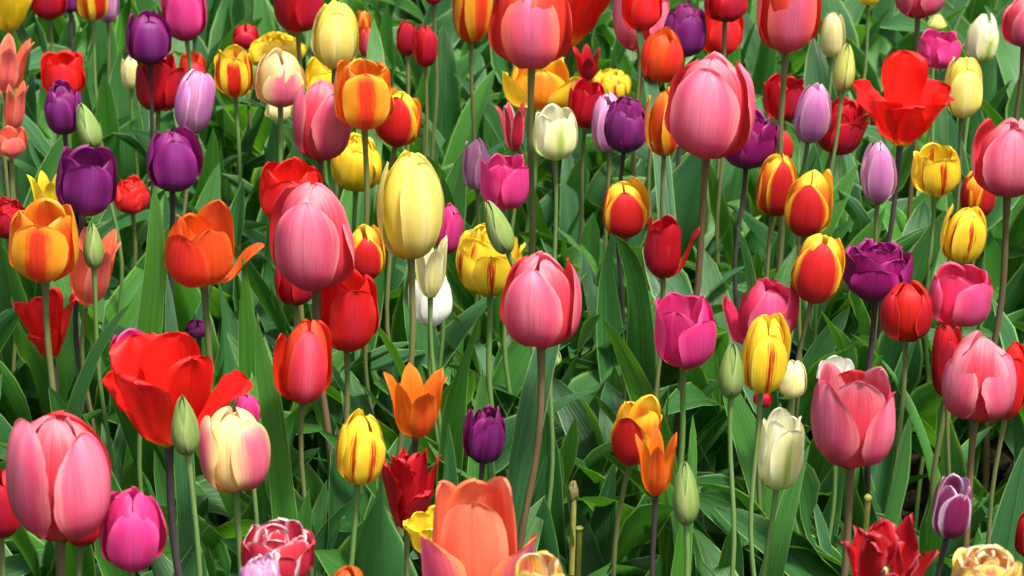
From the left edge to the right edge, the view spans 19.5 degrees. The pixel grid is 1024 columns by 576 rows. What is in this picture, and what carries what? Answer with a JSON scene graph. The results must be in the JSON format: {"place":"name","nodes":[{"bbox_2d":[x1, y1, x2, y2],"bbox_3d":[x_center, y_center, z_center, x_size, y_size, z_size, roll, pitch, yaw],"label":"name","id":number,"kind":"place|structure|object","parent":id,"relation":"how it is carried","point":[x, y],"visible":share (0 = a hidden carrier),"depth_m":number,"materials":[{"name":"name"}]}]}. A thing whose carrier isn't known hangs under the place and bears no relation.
{"place":"outdoors","nodes":[
{"label":"outdoors","id":0,"kind":"place"},
{"bbox_2d":[235,166,1013,530],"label":"ground","id":1,"kind":"structure","parent":0,"point":[915,460],"depth_m":3.47,"materials":[{"name":"soil"}]},
{"bbox_2d":[11,287,76,575],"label":"tulip","id":2,"kind":"object","parent":1,"relation":"on","point":[30,313],"visible":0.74,"depth_m":2.88,"materials":[{"name":"red plant"}]},
{"bbox_2d":[6,410,110,575],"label":"tulip","id":3,"kind":"object","parent":1,"relation":"on","point":[58,474],"visible":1,"depth_m":2.16,"materials":[{"name":"pink plant"}]},
{"bbox_2d":[0,144,116,443],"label":"tulip","id":4,"kind":"object","parent":1,"relation":"on","point":[86,181],"visible":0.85,"depth_m":2.98,"materials":[{"name":"purple plant"}]},
{"bbox_2d":[11,170,143,415],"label":"tulip","id":5,"kind":"object","parent":1,"relation":"on","point":[32,358],"visible":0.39,"depth_m":3.22,"materials":[{"name":"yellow plant"}]},
{"bbox_2d":[0,33,163,240],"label":"tulip","id":6,"kind":"object","parent":1,"relation":"on","point":[12,67],"visible":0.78,"depth_m":3.44,"materials":[{"name":"orange plant"}]},
{"bbox_2d":[0,80,165,290],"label":"tulip","id":7,"kind":"object","parent":1,"relation":"on","point":[14,111],"visible":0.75,"depth_m":3.44,"materials":[{"name":"orange plant"}]},
{"bbox_2d":[0,50,181,244],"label":"tulip","id":8,"kind":"object","parent":1,"relation":"on","point":[67,66],"visible":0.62,"depth_m":3.50,"materials":[{"name":"red plant"}]},
{"bbox_2d":[65,226,120,432],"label":"tulip","id":9,"kind":"object","parent":1,"relation":"on","point":[80,276],"visible":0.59,"depth_m":3.00,"materials":[{"name":"orange plant"}]},
{"bbox_2d":[30,78,177,292],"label":"tulip","id":10,"kind":"object","parent":1,"relation":"on","point":[62,101],"visible":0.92,"depth_m":3.23,"materials":[{"name":"purple plant"}]},
{"bbox_2d":[14,187,206,575],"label":"tulip bud","id":11,"kind":"object","parent":1,"relation":"on","point":[150,312],"visible":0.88,"depth_m":2.91,"materials":[{"name":"green plant"}]},
{"bbox_2d":[8,198,226,571],"bbox_3d":[-0.412,0.179,2.875,0.372,0.535,0.072,17,29,34],"label":"tulip","id":12,"kind":"object","parent":1,"relation":"on","point":[43,242],"visible":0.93,"depth_m":2.80,"materials":[{"name":"orange plant"}]},
{"bbox_2d":[99,486,166,575],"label":"tulip","id":13,"kind":"object","parent":1,"relation":"on","point":[133,533],"visible":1,"depth_m":2.21,"materials":[{"name":"pink plant"}]},
{"bbox_2d":[109,49,190,251],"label":"tulip","id":14,"kind":"object","parent":1,"relation":"on","point":[122,85],"visible":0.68,"depth_m":3.72,"materials":[{"name":"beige plant"}]},
{"bbox_2d":[48,328,262,538],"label":"tulip","id":15,"kind":"object","parent":1,"relation":"on","point":[59,402],"visible":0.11,"depth_m":2.86,"materials":[{"name":"green plant"}]},
{"bbox_2d":[111,52,220,290],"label":"tulip","id":16,"kind":"object","parent":1,"relation":"on","point":[167,75],"visible":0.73,"depth_m":3.42,"materials":[{"name":"red plant"}]},
{"bbox_2d":[100,274,252,575],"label":"tulip","id":17,"kind":"object","parent":1,"relation":"on","point":[148,380],"visible":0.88,"depth_m":2.53,"materials":[{"name":"red plant"}]},
{"bbox_2d":[126,0,237,207],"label":"tulip","id":18,"kind":"object","parent":1,"relation":"on","point":[186,20],"visible":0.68,"depth_m":3.54,"materials":[{"name":"pink plant"}]},
{"bbox_2d":[171,394,202,575],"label":"tulip bud","id":19,"kind":"object","parent":1,"relation":"on","point":[185,434],"visible":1,"depth_m":2.36,"materials":[{"name":"green plant"}]},
{"bbox_2d":[125,9,260,207],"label":"tulip","id":20,"kind":"object","parent":1,"relation":"on","point":[148,39],"visible":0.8,"depth_m":3.38,"materials":[{"name":"purple plant"}]},
{"bbox_2d":[78,126,341,434],"bbox_3d":[-0.297,0.093,3.094,0.212,0.513,0.262,-22,32,-40],"label":"tulip","id":21,"kind":"object","parent":1,"relation":"on","point":[174,161],"visible":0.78,"depth_m":3.04,"materials":[{"name":"purple plant"}]},
{"bbox_2d":[163,69,261,331],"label":"tulip","id":22,"kind":"object","parent":1,"relation":"on","point":[194,101],"visible":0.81,"depth_m":3.25,"materials":[{"name":"purple plant"}]},
{"bbox_2d":[198,44,267,318],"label":"tulip","id":23,"kind":"object","parent":1,"relation":"on","point":[234,74],"visible":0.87,"depth_m":3.35,"materials":[{"name":"yellow plant"}]},
{"bbox_2d":[198,406,270,575],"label":"tulip","id":24,"kind":"object","parent":1,"relation":"on","point":[234,448],"visible":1,"depth_m":2.39,"materials":[{"name":"beige plant"}]},
{"bbox_2d":[165,199,350,527],"bbox_3d":[-0.258,0.152,2.986,0.275,0.494,0.184,12,27,25],"label":"tulip","id":25,"kind":"object","parent":1,"relation":"on","point":[199,248],"visible":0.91,"depth_m":2.91,"materials":[{"name":"orange plant"}]},
{"bbox_2d":[212,47,311,356],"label":"tulip","id":26,"kind":"object","parent":1,"relation":"on","point":[280,79],"visible":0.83,"depth_m":3.28,"materials":[{"name":"beige plant"}]},
{"bbox_2d":[171,394,363,575],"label":"tulip","id":27,"kind":"object","parent":1,"relation":"on","point":[249,403],"visible":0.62,"depth_m":2.77,"materials":[{"name":"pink plant"}]},
{"bbox_2d":[240,517,314,575],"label":"tulip","id":28,"kind":"object","parent":1,"relation":"on","point":[289,545],"visible":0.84,"depth_m":2.24,"materials":[{"name":"red plant"}]},
{"bbox_2d":[211,267,360,508],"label":"tulip","id":29,"kind":"object","parent":1,"relation":"on","point":[287,292],"visible":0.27,"depth_m":3.03,"materials":[{"name":"red plant"}]},
{"bbox_2d":[255,319,361,575],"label":"tulip","id":30,"kind":"object","parent":1,"relation":"on","point":[299,371],"visible":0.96,"depth_m":2.65,"materials":[{"name":"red plant"}]},
{"bbox_2d":[269,182,354,534],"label":"tulip","id":31,"kind":"object","parent":1,"relation":"on","point":[312,249],"visible":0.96,"depth_m":2.68,"materials":[{"name":"pink plant"}]},
{"bbox_2d":[233,79,392,331],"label":"tulip","id":32,"kind":"object","parent":1,"relation":"on","point":[321,132],"visible":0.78,"depth_m":3.19,"materials":[{"name":"pink plant"}]},
{"bbox_2d":[259,156,379,438],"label":"tulip","id":33,"kind":"object","parent":1,"relation":"on","point":[276,179],"visible":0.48,"depth_m":3.14,"materials":[{"name":"red plant"}]},
{"bbox_2d":[281,0,384,322],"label":"tulip","id":34,"kind":"object","parent":1,"relation":"on","point":[334,37],"visible":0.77,"depth_m":3.33,"materials":[{"name":"yellow plant"}]},
{"bbox_2d":[336,408,385,565],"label":"tulip","id":35,"kind":"object","parent":1,"relation":"on","point":[360,452],"visible":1,"depth_m":2.45,"materials":[{"name":"yellow plant"}]},
{"bbox_2d":[320,269,411,536],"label":"tulip","id":36,"kind":"object","parent":1,"relation":"on","point":[349,314],"visible":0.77,"depth_m":2.75,"materials":[{"name":"red plant"}]},
{"bbox_2d":[331,132,406,291],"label":"tulip","id":37,"kind":"object","parent":1,"relation":"on","point":[347,168],"visible":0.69,"depth_m":3.30,"materials":[{"name":"yellow plant"}]},
{"bbox_2d":[339,149,443,537],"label":"tulip","id":38,"kind":"object","parent":1,"relation":"on","point":[410,206],"visible":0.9,"depth_m":2.77,"materials":[{"name":"yellow plant"}]},
{"bbox_2d":[374,87,421,383],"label":"tulip","id":39,"kind":"object","parent":1,"relation":"on","point":[400,126],"visible":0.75,"depth_m":3.20,"materials":[{"name":"red plant"}]},
{"bbox_2d":[328,224,474,440],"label":"tulip","id":40,"kind":"object","parent":1,"relation":"on","point":[370,254],"visible":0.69,"depth_m":3.02,"materials":[{"name":"red plant"}]},
{"bbox_2d":[332,236,478,566],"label":"tulip","id":41,"kind":"object","parent":1,"relation":"on","point":[430,269],"visible":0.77,"depth_m":2.87,"materials":[{"name":"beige plant"}]},
{"bbox_2d":[381,447,440,575],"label":"tulip","id":42,"kind":"object","parent":1,"relation":"on","point":[408,482],"visible":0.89,"depth_m":2.48,"materials":[{"name":"red plant"}]},
{"bbox_2d":[334,58,521,398],"bbox_3d":[-0.090,0.022,3.221,0.148,0.540,0.276,-15,28,-31],"label":"tulip","id":43,"kind":"object","parent":1,"relation":"on","point":[363,100],"visible":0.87,"depth_m":3.14,"materials":[{"name":"orange plant"}]},
{"bbox_2d":[412,25,465,329],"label":"tulip","id":44,"kind":"object","parent":1,"relation":"on","point":[424,45],"visible":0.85,"depth_m":3.39,"materials":[{"name":"red plant"}]},
{"bbox_2d":[382,0,511,167],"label":"tulip","id":45,"kind":"object","parent":1,"relation":"on","point":[461,135],"visible":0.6,"depth_m":3.75,"materials":[{"name":"green plant"}]},
{"bbox_2d":[304,275,594,473],"bbox_3d":[-0.066,0.172,3.017,0.298,0.432,0.064,0,24,0],"label":"tulip","id":46,"kind":"object","parent":1,"relation":"on","point":[442,303],"visible":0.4,"depth_m":2.93,"materials":[{"name":"white plant"}]},
{"bbox_2d":[433,138,490,358],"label":"tulip","id":47,"kind":"object","parent":1,"relation":"on","point":[475,153],"visible":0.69,"depth_m":3.27,"materials":[{"name":"purple plant"}]},
{"bbox_2d":[383,362,544,575],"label":"tulip","id":48,"kind":"object","parent":1,"relation":"on","point":[416,405],"visible":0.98,"depth_m":2.63,"materials":[{"name":"orange plant"}]},
{"bbox_2d":[376,223,564,466],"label":"tulip","id":49,"kind":"object","parent":1,"relation":"on","point":[483,266],"visible":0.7,"depth_m":2.95,"materials":[{"name":"yellow plant"}]},
{"bbox_2d":[418,423,537,575],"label":"tulip","id":50,"kind":"object","parent":1,"relation":"on","point":[474,532],"visible":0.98,"depth_m":2.15,"materials":[{"name":"orange plant"}]},
{"bbox_2d":[377,203,587,417],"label":"tulip","id":51,"kind":"object","parent":1,"relation":"on","point":[518,356],"visible":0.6,"depth_m":3.21,"materials":[{"name":"green plant"}]},
{"bbox_2d":[446,153,528,415],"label":"tulip","id":52,"kind":"object","parent":1,"relation":"on","point":[504,183],"visible":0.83,"depth_m":3.09,"materials":[{"name":"pink plant"}]},
{"bbox_2d":[452,0,560,248],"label":"tulip","id":53,"kind":"object","parent":1,"relation":"on","point":[471,19],"visible":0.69,"depth_m":3.44,"materials":[{"name":"orange plant"}]},
{"bbox_2d":[354,200,669,536],"bbox_3d":[0.024,0.143,2.985,0.295,0.510,0.211,-16,28,-31],"label":"tulip bud","id":54,"kind":"object","parent":1,"relation":"on","point":[500,233],"visible":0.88,"depth_m":2.96,"materials":[{"name":"green plant"}]},
{"bbox_2d":[448,0,595,378],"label":"tulip","id":55,"kind":"object","parent":1,"relation":"on","point":[531,36],"visible":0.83,"depth_m":3.13,"materials":[{"name":"pink plant"}]},
{"bbox_2d":[466,57,580,256],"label":"tulip","id":56,"kind":"object","parent":1,"relation":"on","point":[554,83],"visible":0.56,"depth_m":3.44,"materials":[{"name":"yellow plant"}]},
{"bbox_2d":[462,405,610,575],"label":"tulip","id":57,"kind":"object","parent":1,"relation":"on","point":[484,434],"visible":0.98,"depth_m":2.65,"materials":[{"name":"purple plant"}]},
{"bbox_2d":[500,251,582,551],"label":"tulip","id":58,"kind":"object","parent":1,"relation":"on","point":[541,306],"visible":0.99,"depth_m":2.63,"materials":[{"name":"pink plant"}]},
{"bbox_2d":[496,103,599,385],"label":"tulip","id":59,"kind":"object","parent":1,"relation":"on","point":[555,133],"visible":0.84,"depth_m":3.17,"materials":[{"name":"white plant"}]},
{"bbox_2d":[500,78,604,322],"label":"tulip","id":60,"kind":"object","parent":1,"relation":"on","point":[584,95],"visible":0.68,"depth_m":3.42,"materials":[{"name":"red plant"}]},
{"bbox_2d":[520,0,610,252],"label":"tulip","id":61,"kind":"object","parent":1,"relation":"on","point":[585,14],"visible":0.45,"depth_m":3.49,"materials":[{"name":"red plant"}]},
{"bbox_2d":[522,395,662,575],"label":"tulip","id":62,"kind":"object","parent":1,"relation":"on","point":[641,417],"visible":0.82,"depth_m":2.55,"materials":[{"name":"red plant"}]},
{"bbox_2d":[562,29,679,384],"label":"tulip","id":63,"kind":"object","parent":1,"relation":"on","point":[663,145],"visible":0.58,"depth_m":3.19,"materials":[{"name":"orange plant"}]},
{"bbox_2d":[530,351,714,563],"bbox_3d":[0.100,0.224,2.920,0.207,0.415,0.069,-11,26,-23],"label":"tulip bud","id":64,"kind":"object","parent":1,"relation":"on","point":[550,513],"visible":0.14,"depth_m":2.88,"materials":[{"name":"green plant"}]},
{"bbox_2d":[519,0,739,283],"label":"tulip","id":65,"kind":"object","parent":1,"relation":"on","point":[642,15],"visible":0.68,"depth_m":3.45,"materials":[{"name":"red plant"}]},
{"bbox_2d":[582,95,725,387],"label":"tulip","id":66,"kind":"object","parent":1,"relation":"on","point":[624,131],"visible":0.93,"depth_m":3.19,"materials":[{"name":"purple plant"}]},
{"bbox_2d":[602,292,716,575],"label":"tulip","id":67,"kind":"object","parent":1,"relation":"on","point":[685,331],"visible":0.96,"depth_m":2.70,"materials":[{"name":"pink plant"}]},
{"bbox_2d":[576,177,742,462],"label":"tulip","id":68,"kind":"object","parent":1,"relation":"on","point":[625,211],"visible":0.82,"depth_m":2.99,"materials":[{"name":"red plant"}]},
{"bbox_2d":[562,215,756,575],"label":"tulip","id":69,"kind":"object","parent":1,"relation":"on","point":[662,250],"visible":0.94,"depth_m":2.89,"materials":[{"name":"red plant"}]},
{"bbox_2d":[635,415,696,575],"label":"tulip","id":70,"kind":"object","parent":1,"relation":"on","point":[656,465],"visible":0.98,"depth_m":2.46,"materials":[{"name":"orange plant"}]},
{"bbox_2d":[640,27,710,258],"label":"tulip","id":71,"kind":"object","parent":1,"relation":"on","point":[662,58],"visible":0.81,"depth_m":3.46,"materials":[{"name":"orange plant"}]},
{"bbox_2d":[603,1,758,301],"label":"tulip","id":72,"kind":"object","parent":1,"relation":"on","point":[686,23],"visible":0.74,"depth_m":3.46,"materials":[{"name":"purple plant"}]},
{"bbox_2d":[672,461,698,575],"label":"tulip bud","id":73,"kind":"object","parent":1,"relation":"on","point":[685,499],"visible":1,"depth_m":2.38,"materials":[{"name":"green plant"}]},
{"bbox_2d":[659,51,754,532],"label":"tulip","id":74,"kind":"object","parent":1,"relation":"on","point":[710,111],"visible":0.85,"depth_m":2.88,"materials":[{"name":"pink plant"}]},
{"bbox_2d":[693,342,743,575],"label":"tulip bud","id":75,"kind":"object","parent":1,"relation":"on","point":[731,377],"visible":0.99,"depth_m":2.65,"materials":[{"name":"green plant"}]},
{"bbox_2d":[675,0,777,279],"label":"tulip","id":76,"kind":"object","parent":1,"relation":"on","point":[724,12],"visible":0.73,"depth_m":3.48,"materials":[{"name":"red plant"}]},
{"bbox_2d":[664,313,790,575],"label":"tulip","id":77,"kind":"object","parent":1,"relation":"on","point":[765,351],"visible":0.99,"depth_m":2.62,"materials":[{"name":"yellow plant"}]},
{"bbox_2d":[663,153,796,433],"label":"tulip","id":78,"kind":"object","parent":1,"relation":"on","point":[777,176],"visible":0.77,"depth_m":3.08,"materials":[{"name":"multicoloured plant"}]},
{"bbox_2d":[660,169,832,494],"bbox_3d":[0.223,0.102,3.083,0.244,0.507,0.310,0,24,0],"label":"tulip","id":79,"kind":"object","parent":1,"relation":"on","point":[808,207],"visible":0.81,"depth_m":2.96,"materials":[{"name":"multicoloured plant"}]},
{"bbox_2d":[663,277,842,569],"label":"tulip","id":80,"kind":"object","parent":1,"relation":"on","point":[766,295],"visible":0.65,"depth_m":2.84,"materials":[{"name":"pink plant"}]},
{"bbox_2d":[613,108,911,397],"bbox_3d":[0.295,0.014,3.349,0.355,0.451,0.145,4,24,8],"label":"tulip","id":81,"kind":"object","parent":1,"relation":"on","point":[758,149],"visible":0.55,"depth_m":3.25,"materials":[{"name":"purple plant"}]},
{"bbox_2d":[699,227,845,565],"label":"tulip","id":82,"kind":"object","parent":1,"relation":"on","point":[817,271],"visible":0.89,"depth_m":2.81,"materials":[{"name":"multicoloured plant"}]},
{"bbox_2d":[758,407,809,575],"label":"tulip","id":83,"kind":"object","parent":1,"relation":"on","point":[782,456],"visible":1,"depth_m":2.46,"materials":[{"name":"white plant"}]},
{"bbox_2d":[723,355,853,575],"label":"tulip","id":84,"kind":"object","parent":1,"relation":"on","point":[743,427],"visible":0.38,"depth_m":2.87,"materials":[{"name":"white plant"}]},
{"bbox_2d":[748,97,882,291],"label":"tulip","id":85,"kind":"object","parent":1,"relation":"on","point":[853,126],"visible":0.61,"depth_m":3.40,"materials":[{"name":"red plant"}]},
{"bbox_2d":[756,0,884,360],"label":"tulip","id":86,"kind":"object","parent":1,"relation":"on","point":[785,28],"visible":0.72,"depth_m":3.24,"materials":[{"name":"pink plant"}]},
{"bbox_2d":[755,12,912,208],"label":"tulip","id":87,"kind":"object","parent":1,"relation":"on","point":[833,37],"visible":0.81,"depth_m":3.65,"materials":[{"name":"beige plant"}]},
{"bbox_2d":[712,325,989,575],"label":"tulip","id":88,"kind":"object","parent":1,"relation":"on","point":[947,339],"visible":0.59,"depth_m":2.81,"materials":[{"name":"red plant"}]},
{"bbox_2d":[794,83,926,379],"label":"tulip","id":89,"kind":"object","parent":1,"relation":"on","point":[812,118],"visible":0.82,"depth_m":3.25,"materials":[{"name":"purple plant"}]},
{"bbox_2d":[811,362,910,575],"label":"tulip","id":90,"kind":"object","parent":1,"relation":"on","point":[853,421],"visible":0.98,"depth_m":2.36,"materials":[{"name":"pink plant"}]},
{"bbox_2d":[837,238,917,528],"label":"tulip","id":91,"kind":"object","parent":1,"relation":"on","point":[875,273],"visible":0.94,"depth_m":2.89,"materials":[{"name":"purple plant"}]},
{"bbox_2d":[840,512,939,575],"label":"tulip","id":92,"kind":"object","parent":1,"relation":"on","point":[884,547],"visible":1,"depth_m":2.17,"materials":[{"name":"red plant"}]},
{"bbox_2d":[848,141,935,395],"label":"tulip","id":93,"kind":"object","parent":1,"relation":"on","point":[878,176],"visible":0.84,"depth_m":3.16,"materials":[{"name":"purple plant"}]},
{"bbox_2d":[789,280,1006,574],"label":"tulip","id":94,"kind":"object","parent":1,"relation":"on","point":[906,313],"visible":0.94,"depth_m":2.76,"materials":[{"name":"red plant"}]},
{"bbox_2d":[804,142,993,529],"bbox_3d":[0.479,0.075,3.184,0.373,0.473,0.079,-4,24,-9],"label":"tulip","id":95,"kind":"object","parent":1,"relation":"on","point":[935,170],"visible":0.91,"depth_m":3.10,"materials":[{"name":"yellow plant"}]},
{"bbox_2d":[806,43,991,441],"bbox_3d":[0.397,-0.029,3.350,0.322,0.530,0.113,-2,24,-4],"label":"tulip bud","id":96,"kind":"object","parent":1,"relation":"on","point":[843,75],"visible":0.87,"depth_m":3.26,"materials":[{"name":"beige plant"}]},
{"bbox_2d":[851,50,954,381],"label":"tulip","id":97,"kind":"object","parent":1,"relation":"on","point":[911,105],"visible":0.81,"depth_m":3.17,"materials":[{"name":"red plant"}]},
{"bbox_2d":[850,204,986,487],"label":"tulip","id":98,"kind":"object","parent":1,"relation":"on","point":[963,234],"visible":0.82,"depth_m":2.92,"materials":[{"name":"yellow plant"}]},
{"bbox_2d":[838,57,999,383],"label":"tulip","id":99,"kind":"object","parent":1,"relation":"on","point":[963,78],"visible":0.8,"depth_m":3.29,"materials":[{"name":"yellow plant"}]},
{"bbox_2d":[865,28,1023,265],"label":"tulip","id":100,"kind":"object","parent":1,"relation":"on","point":[938,51],"visible":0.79,"depth_m":3.52,"materials":[{"name":"pink plant"}]},
{"bbox_2d":[931,473,971,575],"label":"tulip","id":101,"kind":"object","parent":1,"relation":"on","point":[951,511],"visible":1,"depth_m":2.36,"materials":[{"name":"purple plant"}]},
{"bbox_2d":[926,261,995,551],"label":"tulip","id":102,"kind":"object","parent":1,"relation":"on","point":[960,295],"visible":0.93,"depth_m":2.78,"materials":[{"name":"pink plant"}]},
{"bbox_2d":[934,13,998,214],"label":"tulip","id":103,"kind":"object","parent":1,"relation":"on","point":[982,40],"visible":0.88,"depth_m":3.56,"materials":[{"name":"white plant"}]},
{"bbox_2d":[911,117,1023,492],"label":"tulip","id":104,"kind":"object","parent":1,"relation":"on","point":[997,159],"visible":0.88,"depth_m":2.99,"materials":[{"name":"pink plant"}]},
{"bbox_2d":[941,330,1016,548],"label":"tulip","id":105,"kind":"object","parent":1,"relation":"on","point":[979,380],"visible":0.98,"depth_m":2.47,"materials":[{"name":"pink plant"}]},
{"bbox_2d":[951,544,1021,575],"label":"tulip","id":106,"kind":"object","parent":1,"relation":"on","point":[988,560],"visible":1,"depth_m":2.10,"materials":[{"name":"yellow plant"}]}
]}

